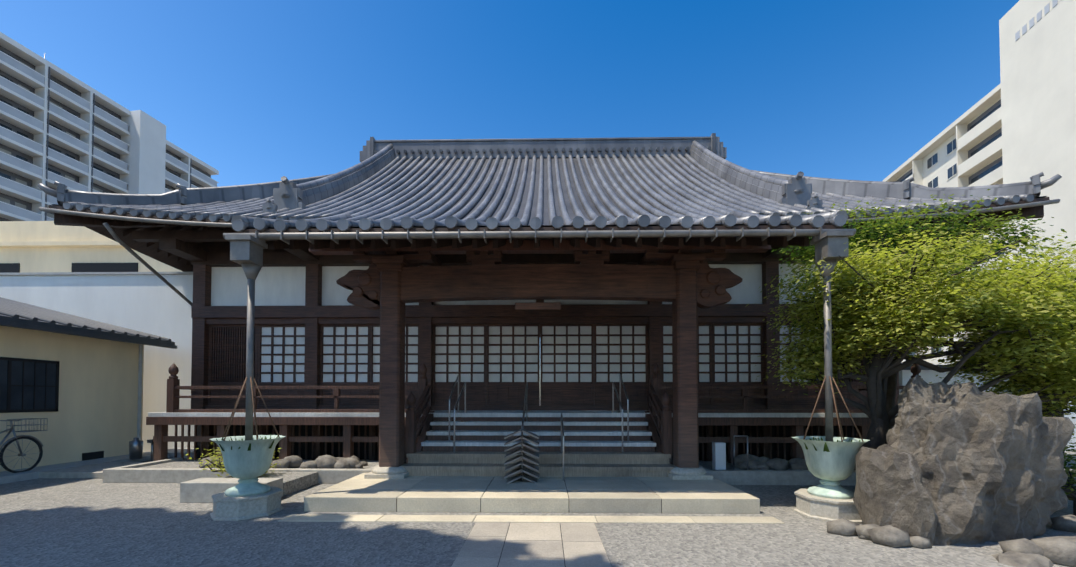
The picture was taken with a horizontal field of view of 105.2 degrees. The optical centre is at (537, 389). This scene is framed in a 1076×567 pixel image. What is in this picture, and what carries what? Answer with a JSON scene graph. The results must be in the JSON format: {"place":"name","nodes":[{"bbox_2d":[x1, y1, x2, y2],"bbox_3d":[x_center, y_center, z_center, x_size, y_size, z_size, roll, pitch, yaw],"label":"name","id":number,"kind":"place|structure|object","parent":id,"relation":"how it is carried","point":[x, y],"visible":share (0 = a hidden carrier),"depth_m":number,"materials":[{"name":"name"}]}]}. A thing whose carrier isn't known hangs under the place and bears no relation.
{"place":"outdoors","nodes":[
{"label":"outdoors","id":0,"kind":"place"},
{"bbox_2d":[0,221,193,483],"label":"buildings","id":1,"kind":"structure","parent":0,"point":[95,336],"depth_m":10.56,"materials":[{"name":"beige paint"}]},
{"bbox_2d":[0,0,1018,186],"label":"sky","id":2,"kind":"structure","parent":0,"point":[257,91],"materials":[{"name":"blue"}]},
{"bbox_2d":[451,522,611,566],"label":"path","id":3,"kind":"structure","parent":0,"point":[493,544],"depth_m":4.28,"materials":[{"name":"beige stone"}]},
{"bbox_2d":[0,410,1075,566],"bbox_3d":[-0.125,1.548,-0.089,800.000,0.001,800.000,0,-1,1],"label":"ground","id":4,"kind":"structure","parent":0,"point":[60,522],"depth_m":4.55,"materials":[{"name":"grey gravel"}]},
{"bbox_2d":[0,418,47,472],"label":"bicycle","id":5,"kind":"object","parent":4,"relation":"on","point":[16,438],"visible":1,"depth_m":7.91,"materials":[{"name":"metal"}]},
{"bbox_2d":[0,32,130,220],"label":"apartment building","id":6,"kind":"structure","parent":4,"relation":"on","point":[60,125],"depth_m":48.24,"materials":[{"name":"white concrete"}]},
{"bbox_2d":[129,437,153,461],"bbox_3d":[-9.345,1.437,9.675,0.485,0.630,0.252,0,-1,1],"label":"stand pipe","id":7,"kind":"object","parent":4,"relation":"on","point":[136,448],"visible":0.92,"depth_m":9.63,"materials":[{"name":"metal"}]},
{"bbox_2d":[120,110,165,193],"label":"stair tower","id":8,"kind":"structure","parent":4,"relation":"on","point":[145,158],"depth_m":56.85,"materials":[{"name":"white concrete"}]},
{"bbox_2d":[165,140,218,192],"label":"apartment building","id":9,"kind":"structure","parent":4,"relation":"on","point":[184,168],"depth_m":64.45,"materials":[{"name":"white concrete"}]},
{"bbox_2d":[38,458,855,502],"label":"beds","id":10,"kind":"object","parent":4,"relation":"on","point":[197,485],"visible":0.4,"depth_m":7.47,"materials":[{"name":"grey stone"}]},
{"bbox_2d":[186,442,280,477],"bbox_3d":[-5.074,1.194,6.988,1.589,0.741,1.249,0,-1,1],"label":"shrub","id":11,"kind":"object","parent":10,"relation":"on","point":[221,457],"depth_m":6.81,"materials":[{"name":"green plant"}]},
{"bbox_2d":[199,454,855,469],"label":"bed rocks","id":12,"kind":"object","parent":10,"relation":"on","point":[354,462],"visible":0.54,"depth_m":7.82,"materials":[{"name":"grey stone"}]},
{"bbox_2d":[733,435,748,469],"bbox_3d":[3.780,1.180,7.656,0.271,0.660,0.024,0,-1,1],"label":"metal stand","id":13,"kind":"object","parent":10,"relation":"on","point":[734,436],"visible":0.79,"depth_m":7.65,"materials":[{"name":"metal"}]},
{"bbox_2d":[767,189,1075,444],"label":"tree","id":14,"kind":"object","parent":10,"relation":"on","point":[875,232],"depth_m":7.22,"materials":[{"name":"green plant"}]},
{"bbox_2d":[278,473,784,523],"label":"platform","id":15,"kind":"structure","parent":4,"relation":"on","point":[489,494],"depth_m":5.61,"materials":[{"name":"beige stone"}]},
{"bbox_2d":[504,425,538,482],"bbox_3d":[-0.261,1.049,6.746,0.562,0.956,0.340,0,-1,1],"label":"chevron stand","id":16,"kind":"object","parent":15,"relation":"on","point":[526,464],"visible":0.94,"depth_m":6.63,"materials":[{"name":"black metal"}]},
{"bbox_2d":[401,374,675,480],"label":"stairs","id":17,"kind":"structure","parent":15,"relation":"on","point":[627,448],"depth_m":7.69,"materials":[{"name":"stone"}]},
{"bbox_2d":[309,239,770,479],"bbox_3d":[0.021,-0.880,8.643,8.100,4.820,3.440,0,-1,1],"label":"entrance porch frame","id":18,"kind":"object","parent":15,"relation":"on","point":[685,280],"visible":0.96,"depth_m":7.15,"materials":[{"name":"brown wood"}]},
{"bbox_2d":[146,362,922,464],"bbox_3d":[0.036,0.584,9.522,17.720,2.330,1.920,0,-1,1],"label":"veranda","id":19,"kind":"object","parent":4,"relation":"on","point":[315,434],"visible":0.42,"depth_m":8.73,"materials":[{"name":"brown wood"}]},
{"bbox_2d":[191,261,898,410],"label":"wall","id":20,"kind":"structure","parent":19,"relation":"on","point":[313,326],"depth_m":10.45,"materials":[{"name":"brown wood"}]},
{"bbox_2d":[210,435,869,523],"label":"pots","id":21,"kind":"object","parent":4,"relation":"on","point":[826,499],"visible":0.94,"depth_m":5.34,"materials":[{"name":"teal metal"}]},
{"bbox_2d":[216,435,859,451],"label":"rain basins","id":22,"kind":"object","parent":21,"relation":"on","point":[826,449],"visible":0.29,"depth_m":5.35,"materials":[{"name":"metal"}]},
{"bbox_2d":[39,199,1059,441],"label":"gutters","id":23,"kind":"object","parent":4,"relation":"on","point":[246,251],"visible":0.75,"depth_m":5.50,"materials":[{"name":"grey metal"}]},
{"bbox_2d":[853,444,937,545],"bbox_3d":[4.049,1.243,4.682,0.582,1.220,0.824,0,-1,1],"label":"rock","id":24,"kind":"object","parent":4,"relation":"on","point":[890,489],"visible":0.73,"depth_m":4.51,"materials":[{"name":"grey stone"}]},
{"bbox_2d":[746,216,1075,448],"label":"tree","id":25,"kind":"object","parent":4,"relation":"on","point":[943,309],"depth_m":5.39,"materials":[{"name":"green plant"}]},
{"bbox_2d":[827,514,1075,566],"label":"rocks","id":26,"kind":"object","parent":4,"relation":"on","point":[1058,550],"visible":0.94,"depth_m":4.27,"materials":[{"name":"grey stone"}]},
{"bbox_2d":[883,0,1075,364],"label":"apartment building","id":27,"kind":"structure","parent":4,"relation":"on","point":[1017,124],"depth_m":36.59,"materials":[{"name":"white concrete"}]},
{"bbox_2d":[886,375,1074,545],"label":"rock","id":28,"kind":"object","parent":4,"relation":"on","point":[991,464],"visible":0.69,"depth_m":4.42,"materials":[{"name":"grey stone"}]},
{"bbox_2d":[929,261,1075,457],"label":"tree","id":29,"kind":"object","parent":4,"relation":"on","point":[1062,407],"depth_m":6.37,"materials":[{"name":"green plant"}]},
{"bbox_2d":[967,231,1075,454],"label":"tree","id":30,"kind":"object","parent":4,"relation":"on","point":[1048,263],"depth_m":9.86,"materials":[{"name":"green plant"}]},
{"bbox_2d":[991,551,1053,566],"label":"flat rock","id":31,"kind":"object","parent":4,"relation":"on","point":[1013,559],"visible":0.73,"depth_m":3.83,"materials":[{"name":"grey stone"}]},
{"bbox_2d":[1031,536,1075,541],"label":"stone curb","id":32,"kind":"structure","parent":4,"relation":"on","point":[1072,538],"depth_m":4.15,"materials":[{"name":"grey stone"}]},
{"bbox_2d":[1060,442,1075,515],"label":"shrub","id":33,"kind":"object","parent":4,"relation":"on","point":[1073,466],"depth_m":5.41,"materials":[{"name":"green plant"}]},
{"bbox_2d":[51,157,1046,227],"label":"roof tiles","id":34,"kind":"object","parent":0,"point":[546,221],"visible":0.06,"depth_m":12.99,"materials":[{"name":"grey tile"}]},
{"bbox_2d":[49,197,1049,266],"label":"roof eaves","id":35,"kind":"object","parent":34,"relation":"attached to","point":[184,245],"visible":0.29,"depth_m":9.33,"materials":[{"name":"brown wood"}]},
{"bbox_2d":[84,214,1007,271],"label":"roof soffit","id":36,"kind":"structure","parent":35,"relation":"attached to","point":[142,248],"depth_m":10.33,"materials":[{"name":"brown wood"}]},
{"bbox_2d":[63,153,1033,231],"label":"roof ribs","id":37,"kind":"object","parent":35,"relation":"on","point":[374,201],"visible":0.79,"depth_m":9.98,"materials":[{"name":"tile"}]},
{"bbox_2d":[37,133,1061,223],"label":"roof ridges","id":38,"kind":"object","parent":34,"relation":"on","point":[708,153],"visible":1,"depth_m":11.40,"materials":[{"name":"grey tile"}]},
{"bbox_2d":[712,442,725,469],"bbox_3d":[3.407,1.252,7.736,0.200,0.520,0.150,0,-1,1],"label":"sign box","id":39,"kind":"object","parent":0,"point":[718,455],"visible":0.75,"depth_m":7.66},
{"bbox_2d":[899,365,1075,449],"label":"wall","id":40,"kind":"structure","parent":0,"point":[927,375],"depth_m":12.25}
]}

